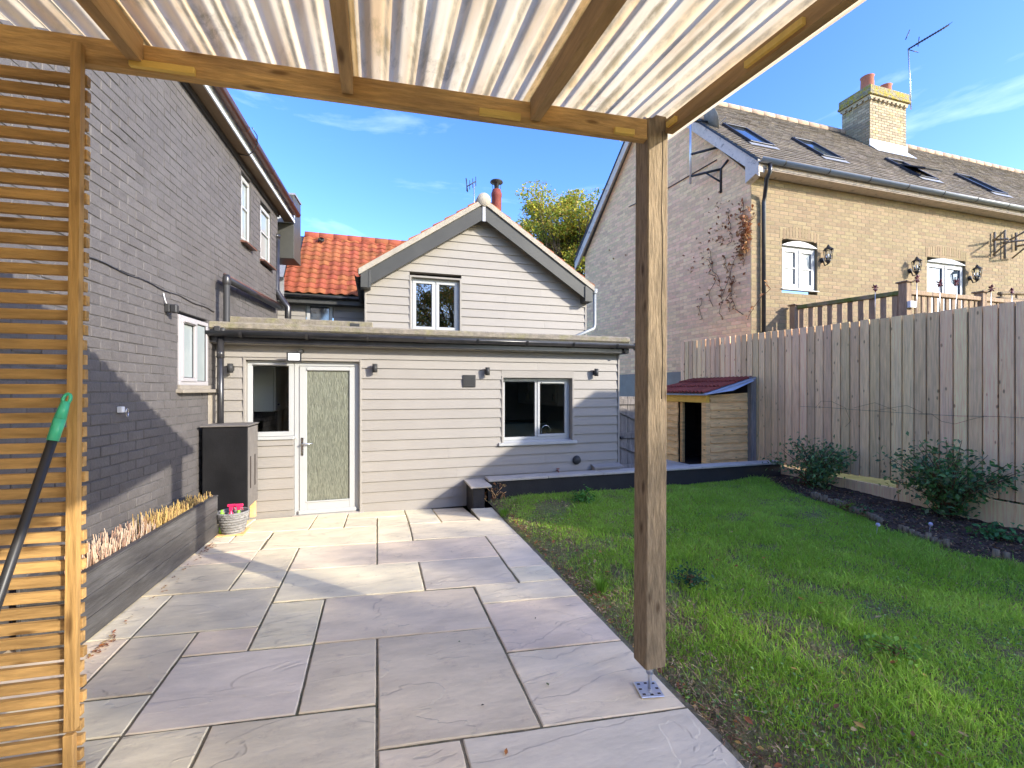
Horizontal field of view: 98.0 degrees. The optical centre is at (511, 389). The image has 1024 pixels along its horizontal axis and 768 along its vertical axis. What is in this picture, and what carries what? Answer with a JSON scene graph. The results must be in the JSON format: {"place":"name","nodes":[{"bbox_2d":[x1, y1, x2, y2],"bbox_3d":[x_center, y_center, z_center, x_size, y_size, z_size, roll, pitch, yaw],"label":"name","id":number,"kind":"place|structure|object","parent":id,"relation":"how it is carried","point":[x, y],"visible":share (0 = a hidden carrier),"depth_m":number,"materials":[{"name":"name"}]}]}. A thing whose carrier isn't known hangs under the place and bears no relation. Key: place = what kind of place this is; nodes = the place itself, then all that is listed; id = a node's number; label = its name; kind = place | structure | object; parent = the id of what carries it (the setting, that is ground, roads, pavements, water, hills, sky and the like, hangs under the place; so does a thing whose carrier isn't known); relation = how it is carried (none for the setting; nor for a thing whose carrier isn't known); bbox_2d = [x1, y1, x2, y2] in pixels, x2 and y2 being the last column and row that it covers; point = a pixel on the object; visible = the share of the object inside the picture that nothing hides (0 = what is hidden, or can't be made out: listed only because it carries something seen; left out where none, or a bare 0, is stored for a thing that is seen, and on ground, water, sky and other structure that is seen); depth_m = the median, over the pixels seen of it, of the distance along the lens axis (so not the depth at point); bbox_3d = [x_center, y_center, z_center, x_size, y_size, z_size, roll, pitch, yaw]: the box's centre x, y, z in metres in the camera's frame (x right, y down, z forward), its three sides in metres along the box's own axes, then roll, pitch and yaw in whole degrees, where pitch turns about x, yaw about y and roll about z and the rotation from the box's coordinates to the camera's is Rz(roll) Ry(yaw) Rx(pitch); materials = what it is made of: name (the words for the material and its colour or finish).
{"place":"outdoors","nodes":[
{"label":"outdoors","id":0,"kind":"place"},
{"bbox_2d":[0,506,752,767],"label":"patio","id":1,"kind":"structure","parent":0,"point":[323,641],"depth_m":2.58,"materials":[{"name":"stone"}]},
{"bbox_2d":[0,392,72,610],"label":"broom","id":2,"kind":"object","parent":1,"relation":"on","point":[59,420],"visible":1,"depth_m":1.58,"materials":[{"name":"black plastic"}]},
{"bbox_2d":[16,491,217,651],"bbox_3d":[-3.091,1.317,3.761,0.324,0.543,2.192,0,0,-15],"label":"trough planter","id":3,"kind":"object","parent":1,"relation":"on","point":[129,564],"visible":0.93,"depth_m":3.39,"materials":[{"name":"wood"}]},
{"bbox_2d":[0,19,301,653],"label":"painted brick house","id":4,"kind":"structure","parent":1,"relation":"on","point":[193,208],"depth_m":4.26,"materials":[{"name":"grey brick"}]},
{"bbox_2d":[117,407,128,416],"bbox_3d":[-3.284,0.191,3.756,0.039,0.092,0.096,0,0,-12],"label":"line hook","id":5,"kind":"object","parent":4,"relation":"attached to","point":[120,409],"visible":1,"depth_m":3.72,"materials":[{"name":"white plastic"}]},
{"bbox_2d":[163,293,178,312],"bbox_3d":[-3.399,-0.857,4.438,0.108,0.186,0.095,0,0,-17],"label":"security light","id":6,"kind":"object","parent":4,"relation":"attached to","point":[171,308],"visible":1,"depth_m":4.42,"materials":[{"name":"white plastic"}]},
{"bbox_2d":[178,314,207,385],"bbox_3d":[-3.580,-0.417,4.997,0.092,0.745,0.673,0,0,-12],"label":"window","id":7,"kind":"structure","parent":4,"relation":"in","point":[192,338],"depth_m":4.96,"materials":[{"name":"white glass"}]},
{"bbox_2d":[240,175,256,250],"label":"window","id":8,"kind":"structure","parent":4,"relation":"in","point":[244,240],"depth_m":6.60,"materials":[{"name":"white plastic"}]},
{"bbox_2d":[260,205,276,270],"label":"window","id":9,"kind":"structure","parent":4,"relation":"in","point":[264,217],"depth_m":7.48,"materials":[{"name":"white plastic"}]},
{"bbox_2d":[199,422,258,524],"bbox_3d":[-3.382,1.008,5.349,0.493,1.185,0.480,0,0,-17],"label":"black cabinet","id":10,"kind":"object","parent":1,"relation":"on","point":[229,463],"visible":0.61,"depth_m":5.16,"materials":[{"name":"plastic"}]},
{"bbox_2d":[215,507,249,536],"bbox_3d":[-3.111,1.479,4.961,0.332,0.253,0.332,0,0,-17],"label":"wicker basket","id":11,"kind":"object","parent":1,"relation":"on","point":[235,524],"visible":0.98,"depth_m":4.87,"materials":[{"name":"white wicker"}]},
{"bbox_2d":[227,504,234,513],"bbox_3d":[-3.148,1.433,4.980,0.072,0.295,0.073,0,0,28],"label":"spray bottle","id":12,"kind":"object","parent":11,"relation":"in","point":[230,506],"visible":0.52,"depth_m":4.97,"materials":[{"name":"pink plastic"}]},
{"bbox_2d":[235,503,242,512],"bbox_3d":[-3.068,1.433,4.994,0.072,0.295,0.073,0,0,28],"label":"spray bottle","id":13,"kind":"object","parent":11,"relation":"on","point":[238,506],"visible":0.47,"depth_m":4.98,"materials":[{"name":"plastic"}]},
{"bbox_2d":[0,0,865,697],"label":"pergola","id":14,"kind":"object","parent":1,"relation":"on","point":[648,78],"visible":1,"depth_m":1.87,"materials":[{"name":"wood"}]},
{"bbox_2d":[0,41,90,767],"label":"slatted screen","id":15,"kind":"object","parent":14,"relation":"attached to","point":[73,447],"visible":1,"depth_m":1.72,"materials":[{"name":"brown wood"}]},
{"bbox_2d":[464,478,491,511],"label":"wall pier","id":16,"kind":"structure","parent":1,"relation":"on","point":[476,493],"depth_m":6.05,"materials":[{"name":"stone"}]},
{"bbox_2d":[227,0,1023,318],"label":"sky","id":17,"kind":"structure","parent":0,"point":[353,170],"materials":[{"name":"blue"}]},
{"bbox_2d":[666,461,681,465],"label":"path","id":18,"kind":"structure","parent":0,"point":[669,463],"depth_m":8.88,"materials":[{"name":"grey concrete"}]},
{"bbox_2d":[619,396,666,468],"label":"timber gate","id":19,"kind":"structure","parent":18,"relation":"on","point":[626,431],"depth_m":7.90,"materials":[{"name":"grey wood"}]},
{"bbox_2d":[666,376,755,464],"bbox_3d":[3.851,0.620,9.079,1.259,1.760,1.820,0,0,-17],"label":"dog kennel","id":20,"kind":"object","parent":18,"relation":"on","point":[711,420],"visible":0.81,"depth_m":8.46,"materials":[{"name":"brown wood"}]},
{"bbox_2d":[463,472,998,512],"bbox_3d":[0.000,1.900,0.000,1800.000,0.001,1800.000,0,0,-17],"label":"ground","id":21,"kind":"structure","parent":0,"point":[883,482],"depth_m":9.27,"materials":[{"name":"black soil"}]},
{"bbox_2d":[205,316,634,519],"bbox_3d":[-1.402,0.385,8.032,5.940,2.710,4.013,0,0,-17],"label":"clad extension","id":22,"kind":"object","parent":21,"relation":"on","point":[417,419],"visible":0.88,"depth_m":6.22,"materials":[{"name":"paint"}]},
{"bbox_2d":[227,363,233,372],"bbox_3d":[-3.511,-0.263,5.552,0.066,0.115,0.100,0,0,-17],"label":"wall light","id":23,"kind":"object","parent":22,"relation":"attached to","point":[230,367],"visible":1,"depth_m":5.51,"materials":[{"name":"grey metal"}]},
{"bbox_2d":[248,360,287,411],"bbox_3d":[-3.878,-0.100,7.340,0.440,0.840,2.100,0,0,-17],"label":"wall cupboard","id":24,"kind":"object","parent":22,"relation":"in","point":[270,388],"depth_m":6.37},
{"bbox_2d":[274,366,285,410],"bbox_3d":[-3.509,-0.095,6.783,0.058,0.810,0.780,0,0,-17],"label":"cupboard door","id":25,"kind":"structure","parent":24,"relation":"in","point":[279,371],"depth_m":6.65,"materials":[{"name":"brown wood"}]},
{"bbox_2d":[286,367,287,408],"bbox_3d":[-3.742,-0.095,7.549,0.058,0.810,0.780,0,0,-17],"label":"cupboard door","id":26,"kind":"structure","parent":24,"relation":"in","point":[286,367],"depth_m":7.19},
{"bbox_2d":[247,361,295,438],"bbox_3d":[-3.142,0.140,5.802,0.605,1.019,0.092,0,0,-17],"label":"side window","id":27,"kind":"structure","parent":22,"relation":"in","point":[250,364],"depth_m":5.79,"materials":[{"name":"white plastic"}]},
{"bbox_2d":[287,349,303,361],"bbox_3d":[-2.790,-0.440,5.733,0.184,0.176,0.159,0,0,-17],"label":"floodlight","id":28,"kind":"object","parent":22,"relation":"attached to","point":[293,356],"visible":1,"depth_m":5.66,"materials":[{"name":"white plastic"}]},
{"bbox_2d":[298,366,355,514],"bbox_3d":[-2.476,0.675,5.979,0.719,1.960,0.120,0,0,-17],"label":"door","id":29,"kind":"structure","parent":22,"relation":"in","point":[326,394],"depth_m":5.99,"materials":[{"name":"white plastic"}]},
{"bbox_2d":[372,364,376,371],"bbox_3d":[-1.865,-0.287,6.051,0.066,0.115,0.100,0,0,-17],"label":"wall light","id":30,"kind":"object","parent":22,"relation":"attached to","point":[374,367],"visible":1,"depth_m":6.01,"materials":[{"name":"grey metal"}]},
{"bbox_2d":[354,193,597,335],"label":"gabled cottage","id":31,"kind":"structure","parent":22,"relation":"on","point":[515,277],"depth_m":8.22,"materials":[{"name":"paint"}]},
{"bbox_2d":[277,231,459,321],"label":"pantiled wing","id":32,"kind":"structure","parent":31,"relation":"attached to","point":[319,283],"depth_m":9.99,"materials":[{"name":"orange tile"}]},
{"bbox_2d":[307,305,332,319],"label":"window","id":33,"kind":"structure","parent":32,"relation":"in","point":[313,312],"depth_m":9.85,"materials":[{"name":"white plastic"}]},
{"bbox_2d":[411,278,458,330],"bbox_3d":[-1.396,-1.514,8.087,0.860,0.943,0.072,0,0,-17],"label":"window","id":34,"kind":"structure","parent":31,"relation":"in","point":[434,284],"depth_m":8.05,"materials":[{"name":"white plastic"}]},
{"bbox_2d":[466,177,475,201],"bbox_3d":[-0.902,-4.153,9.758,0.233,1.050,0.024,0,0,-17],"label":"tv aerial","id":35,"kind":"object","parent":31,"relation":"attached to","point":[472,186],"visible":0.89,"depth_m":9.77,"materials":[{"name":"metal"}]},
{"bbox_2d":[490,179,502,210],"bbox_3d":[-0.414,-4.239,10.661,0.335,1.427,0.555,0,0,-17],"label":"flue pot","id":36,"kind":"object","parent":31,"relation":"on","point":[496,194],"visible":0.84,"depth_m":10.46,"materials":[{"name":"red ceramic"}]},
{"bbox_2d":[485,367,489,374],"bbox_3d":[-0.362,-0.262,6.507,0.066,0.115,0.100,0,0,-17],"label":"wall light","id":37,"kind":"object","parent":22,"relation":"attached to","point":[487,370],"visible":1,"depth_m":6.46,"materials":[{"name":"grey metal"}]},
{"bbox_2d":[505,419,546,436],"bbox_3d":[-0.476,1.175,9.804,2.420,0.950,0.700,0,0,-17],"label":"base cupboard","id":38,"kind":"object","parent":22,"relation":"on","point":[519,427],"visible":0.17,"depth_m":9.68,"materials":[{"name":"black"}]},
{"bbox_2d":[503,378,568,440],"bbox_3d":[0.371,0.305,6.909,1.118,0.950,0.092,0,0,-17],"label":"window","id":39,"kind":"structure","parent":22,"relation":"in","point":[537,381],"depth_m":6.90,"materials":[{"name":"white plastic"}]},
{"bbox_2d":[518,378,568,405],"bbox_3d":[0.702,-0.115,9.043,0.607,0.830,2.300,0,0,-17],"label":"wall cupboard","id":40,"kind":"object","parent":22,"relation":"attached to","point":[551,394],"depth_m":8.45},
{"bbox_2d":[518,382,528,400],"bbox_3d":[0.228,-0.135,9.652,0.055,0.750,0.700,0,0,-17],"label":"cupboard door","id":41,"kind":"structure","parent":40,"relation":"in","point":[523,387],"depth_m":9.60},
{"bbox_2d":[529,382,541,401],"bbox_3d":[0.446,-0.135,8.934,0.055,0.750,0.700,0,0,-17],"label":"cupboard door","id":42,"kind":"structure","parent":40,"relation":"in","point":[531,384],"depth_m":9.05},
{"bbox_2d":[542,378,556,402],"bbox_3d":[0.664,-0.135,8.217,0.055,0.750,0.700,0,0,-17],"label":"cupboard door","id":43,"kind":"structure","parent":40,"relation":"in","point":[549,391],"depth_m":8.15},
{"bbox_2d":[593,369,598,375],"bbox_3d":[1.324,-0.266,7.019,0.066,0.115,0.100,0,0,-17],"label":"wall light","id":44,"kind":"object","parent":22,"relation":"attached to","point":[595,372],"visible":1,"depth_m":6.98,"materials":[{"name":"black metal"}]},
{"bbox_2d":[515,180,602,276],"bbox_3d":[2.897,-3.889,22.210,6.775,11.593,7.753,0,0,-17],"label":"tree","id":45,"kind":"object","parent":21,"relation":"on","point":[561,239],"visible":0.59,"depth_m":20.70,"materials":[{"name":"green plant"}]},
{"bbox_2d":[485,460,782,507],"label":"garden wall","id":46,"kind":"structure","parent":21,"relation":"on","point":[541,483],"depth_m":6.84,"materials":[{"name":"stone"}]},
{"bbox_2d":[574,102,1023,470],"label":"buff brick house","id":47,"kind":"structure","parent":21,"relation":"on","point":[871,216],"depth_m":10.94,"materials":[{"name":"beige brick"}]},
{"bbox_2d":[609,191,770,319],"bbox_3d":[4.179,-3.050,11.623,0.220,3.103,5.519,0,0,-23],"label":"bare creeper","id":48,"kind":"object","parent":47,"relation":"attached to","point":[744,247],"visible":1,"depth_m":9.79,"materials":[{"name":"brown plant"}]},
{"bbox_2d":[689,108,728,192],"bbox_3d":[4.776,-5.642,10.590,0.880,2.209,0.653,0,0,40],"label":"satellite dish","id":49,"kind":"object","parent":47,"relation":"attached to","point":[711,117],"visible":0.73,"depth_m":10.51,"materials":[{"name":"metal"}]},
{"bbox_2d":[722,122,779,149],"bbox_3d":[5.617,-6.006,10.542,0.820,1.043,0.991,0,0,-17],"label":"roof window","id":50,"kind":"structure","parent":47,"relation":"in","point":[747,134],"depth_m":10.52,"materials":[{"name":"blue glass"}]},
{"bbox_2d":[781,241,818,292],"bbox_3d":[6.439,-2.758,10.003,1.066,1.104,0.150,0,0,-17],"label":"window","id":51,"kind":"structure","parent":47,"relation":"in","point":[798,259],"depth_m":10.02,"materials":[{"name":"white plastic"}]},
{"bbox_2d":[791,137,848,162],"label":"roof window","id":52,"kind":"structure","parent":47,"relation":"in","point":[811,145],"depth_m":11.19,"materials":[{"name":"blue glass"}]},
{"bbox_2d":[820,244,833,265],"bbox_3d":[7.105,-3.028,10.029,0.206,0.470,0.256,0,0,-17],"label":"wall lantern","id":53,"kind":"object","parent":47,"relation":"attached to","point":[827,259],"depth_m":10.01,"materials":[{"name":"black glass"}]},
{"bbox_2d":[837,73,914,157],"bbox_3d":[11.671,-8.381,14.231,1.780,3.162,1.220,0,0,-17],"label":"brick chimney","id":54,"kind":"object","parent":47,"relation":"on","point":[871,113],"visible":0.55,"depth_m":13.93,"materials":[{"name":"brick"}]},
{"bbox_2d":[905,22,951,109],"bbox_3d":[13.079,-10.254,14.051,1.126,2.454,0.464,0,0,32],"label":"tv aerial","id":55,"kind":"object","parent":54,"relation":"attached to","point":[924,39],"visible":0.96,"depth_m":14.26,"materials":[{"name":"metal"}]},
{"bbox_2d":[883,157,942,182],"bbox_3d":[10.887,-5.962,12.095,0.820,1.043,0.995,0,0,-17],"label":"roof window","id":56,"kind":"structure","parent":47,"relation":"in","point":[893,161],"depth_m":11.94,"materials":[{"name":"black glass"}]},
{"bbox_2d":[908,257,921,275],"bbox_3d":[9.856,-3.007,10.864,0.206,0.470,0.256,0,0,-17],"label":"wall lantern","id":57,"kind":"object","parent":47,"relation":"attached to","point":[917,270],"depth_m":10.83,"materials":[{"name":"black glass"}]},
{"bbox_2d":[927,258,965,312],"bbox_3d":[11.109,-2.180,11.435,1.439,2.320,0.120,0,0,-17],"label":"window","id":58,"kind":"structure","parent":47,"relation":"in","point":[938,269],"depth_m":11.42,"materials":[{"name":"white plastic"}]},
{"bbox_2d":[968,265,982,282],"bbox_3d":[12.006,-2.995,11.516,0.206,0.470,0.256,0,0,-17],"label":"wall lantern","id":59,"kind":"object","parent":47,"relation":"attached to","point":[976,278],"depth_m":11.49,"materials":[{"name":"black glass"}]},
{"bbox_2d":[953,173,1012,197],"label":"roof window","id":60,"kind":"structure","parent":47,"relation":"in","point":[968,178],"depth_m":12.83,"materials":[{"name":"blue glass"}]},
{"bbox_2d":[992,229,1023,258],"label":"timber bracket","id":61,"kind":"object","parent":47,"relation":"attached to","point":[1015,241],"visible":1,"depth_m":11.84,"materials":[{"name":"brown wood"}]},
{"bbox_2d":[681,301,1023,529],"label":"closeboard fence","id":62,"kind":"object","parent":21,"relation":"on","point":[961,365],"visible":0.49,"depth_m":6.23,"materials":[{"name":"beige wood"}]},
{"bbox_2d":[800,401,1021,426],"bbox_3d":[5.301,0.381,6.225,0.014,0.386,2.801,0,0,-17],"label":"climber wire","id":63,"kind":"object","parent":62,"relation":"attached to","point":[911,413],"visible":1,"depth_m":5.99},
{"bbox_2d":[787,280,1023,328],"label":"deck railing","id":64,"kind":"object","parent":21,"relation":"on","point":[903,303],"visible":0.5,"depth_m":8.60,"materials":[{"name":"brown wood"}]},
{"bbox_2d":[872,284,878,318],"bbox_3d":[6.806,-1.584,8.335,0.149,0.768,0.065,0,0,-17],"label":"flower stake","id":65,"kind":"object","parent":64,"relation":"attached to","point":[875,287],"visible":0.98,"depth_m":8.33,"materials":[{"name":"metal"}]},
{"bbox_2d":[914,275,919,313],"bbox_3d":[7.359,-1.639,8.080,0.148,0.878,0.058,0,0,-22],"label":"flower stake","id":66,"kind":"object","parent":64,"relation":"attached to","point":[916,280],"visible":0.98,"depth_m":8.08,"materials":[{"name":"wood"}]},
{"bbox_2d":[936,279,942,311],"bbox_3d":[7.950,-1.623,8.259,0.147,0.845,0.071,0,0,-17],"label":"flower stake","id":67,"kind":"object","parent":64,"relation":"attached to","point":[940,283],"visible":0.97,"depth_m":8.26,"materials":[{"name":"metal"}]},
{"bbox_2d":[954,279,958,308],"bbox_3d":[8.383,-1.644,8.392,0.147,0.888,0.074,0,0,-17],"label":"flower stake","id":68,"kind":"object","parent":64,"relation":"attached to","point":[955,282],"visible":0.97,"depth_m":8.39,"materials":[{"name":"wood"}]},
{"bbox_2d":[988,284,995,304],"bbox_3d":[9.364,-1.623,8.685,0.148,0.846,0.071,0,0,-17],"label":"flower stake","id":69,"kind":"object","parent":64,"relation":"attached to","point":[991,288],"visible":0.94,"depth_m":8.68,"materials":[{"name":"wood"}]},
{"bbox_2d":[996,291,1023,299],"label":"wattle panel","id":70,"kind":"object","parent":64,"relation":"attached to","point":[1001,294],"visible":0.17,"depth_m":10.09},
{"bbox_2d":[977,496,1023,504],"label":"board","id":71,"kind":"object","parent":21,"relation":"on","point":[1005,500],"visible":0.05,"depth_m":5.51,"materials":[{"name":"brown wood"}]},
{"bbox_2d":[486,475,1023,767],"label":"lawn","id":72,"kind":"structure","parent":0,"point":[751,734],"depth_m":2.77,"materials":[{"name":"green plant"}]},
{"bbox_2d":[87,513,781,767],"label":"leaf litter","id":73,"kind":"object","parent":72,"relation":"on","point":[777,764],"visible":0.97,"depth_m":2.79,"materials":[{"name":"brown plant"}]},
{"bbox_2d":[485,483,506,501],"bbox_3d":[-0.258,1.432,6.352,0.456,0.293,0.307,0,0,-34],"label":"withered plant","id":74,"kind":"object","parent":72,"relation":"on","point":[493,497],"visible":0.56,"depth_m":6.29,"materials":[{"name":"brown plant"}]},
{"bbox_2d":[498,507,509,516],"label":"grass tuft","id":75,"kind":"object","parent":72,"relation":"on","point":[503,512],"visible":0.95,"depth_m":5.55,"materials":[{"name":"green plant"}]},
{"bbox_2d":[571,484,600,503],"bbox_3d":[1.002,1.455,6.145,0.433,0.245,0.503,0,0,-17],"label":"leafy weed","id":76,"kind":"object","parent":72,"relation":"on","point":[582,497],"visible":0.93,"depth_m":6.13,"materials":[{"name":"green plant"}]},
{"bbox_2d":[592,574,610,592],"bbox_3d":[0.708,1.525,3.506,0.172,0.130,0.170,0,0,34],"label":"grass tuft","id":77,"kind":"object","parent":72,"relation":"on","point":[601,585],"visible":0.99,"depth_m":3.50,"materials":[{"name":"green plant"}]},
{"bbox_2d":[670,560,722,589],"bbox_3d":[1.477,1.524,3.639,0.402,0.167,0.304,0,0,0],"label":"leafy weed","id":78,"kind":"object","parent":72,"relation":"on","point":[693,579],"visible":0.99,"depth_m":3.61,"materials":[{"name":"green plant"}]},
{"bbox_2d":[744,716,752,723],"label":"fallen leaf","id":79,"kind":"object","parent":72,"relation":"on","point":[747,719],"visible":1,"depth_m":2.12,"materials":[{"name":"brown plant"}]},
{"bbox_2d":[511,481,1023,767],"bbox_3d":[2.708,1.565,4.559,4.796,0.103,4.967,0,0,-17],"label":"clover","id":80,"kind":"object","parent":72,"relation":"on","point":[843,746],"visible":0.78,"depth_m":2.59,"materials":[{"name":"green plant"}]},
{"bbox_2d":[853,721,865,728],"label":"fallen leaf","id":81,"kind":"object","parent":72,"relation":"on","point":[860,724],"visible":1,"depth_m":2.09,"materials":[{"name":"plant"}]},
{"bbox_2d":[859,628,930,667],"bbox_3d":[2.304,1.541,2.686,0.320,0.135,0.318,0,0,31],"label":"leafy weed","id":82,"kind":"object","parent":72,"relation":"on","point":[900,652],"visible":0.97,"depth_m":2.67,"materials":[{"name":"green plant"}]},
{"bbox_2d":[767,474,1023,563],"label":"flower bed soil","id":83,"kind":"structure","parent":72,"relation":"on","point":[949,534],"depth_m":5.28,"materials":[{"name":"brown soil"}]},
{"bbox_2d":[762,434,857,489],"bbox_3d":[4.797,1.110,6.987,1.346,0.874,1.324,0,0,-17],"label":"rose bush","id":84,"kind":"object","parent":83,"relation":"on","point":[819,470],"visible":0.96,"depth_m":6.85,"materials":[{"name":"green plant"}]},
{"bbox_2d":[835,499,865,509],"bbox_3d":[4.316,1.478,5.693,0.288,0.140,0.312,0,0,-34],"label":"leafy weed","id":85,"kind":"object","parent":83,"relation":"on","point":[846,505],"visible":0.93,"depth_m":5.71,"materials":[{"name":"green plant"}]},
{"bbox_2d":[852,503,875,513],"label":"leafy weed","id":86,"kind":"object","parent":83,"relation":"on","point":[867,510],"visible":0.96,"depth_m":5.48,"materials":[{"name":"green plant"}]},
{"bbox_2d":[811,492,1009,562],"bbox_3d":[4.365,1.543,5.251,0.246,0.158,2.329,0,0,-7],"label":"log roll edging","id":87,"kind":"object","parent":83,"relation":"on","point":[927,535],"visible":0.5,"depth_m":4.88,"materials":[{"name":"wood"}]},
{"bbox_2d":[873,431,1023,519],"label":"rose bush","id":88,"kind":"object","parent":83,"relation":"on","point":[949,497],"visible":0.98,"depth_m":5.33,"materials":[{"name":"green plant"}]},
{"bbox_2d":[952,521,1023,542],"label":"leafy weed","id":89,"kind":"object","parent":83,"relation":"on","point":[993,532],"visible":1,"depth_m":4.65,"materials":[{"name":"green plant"}]}
]}

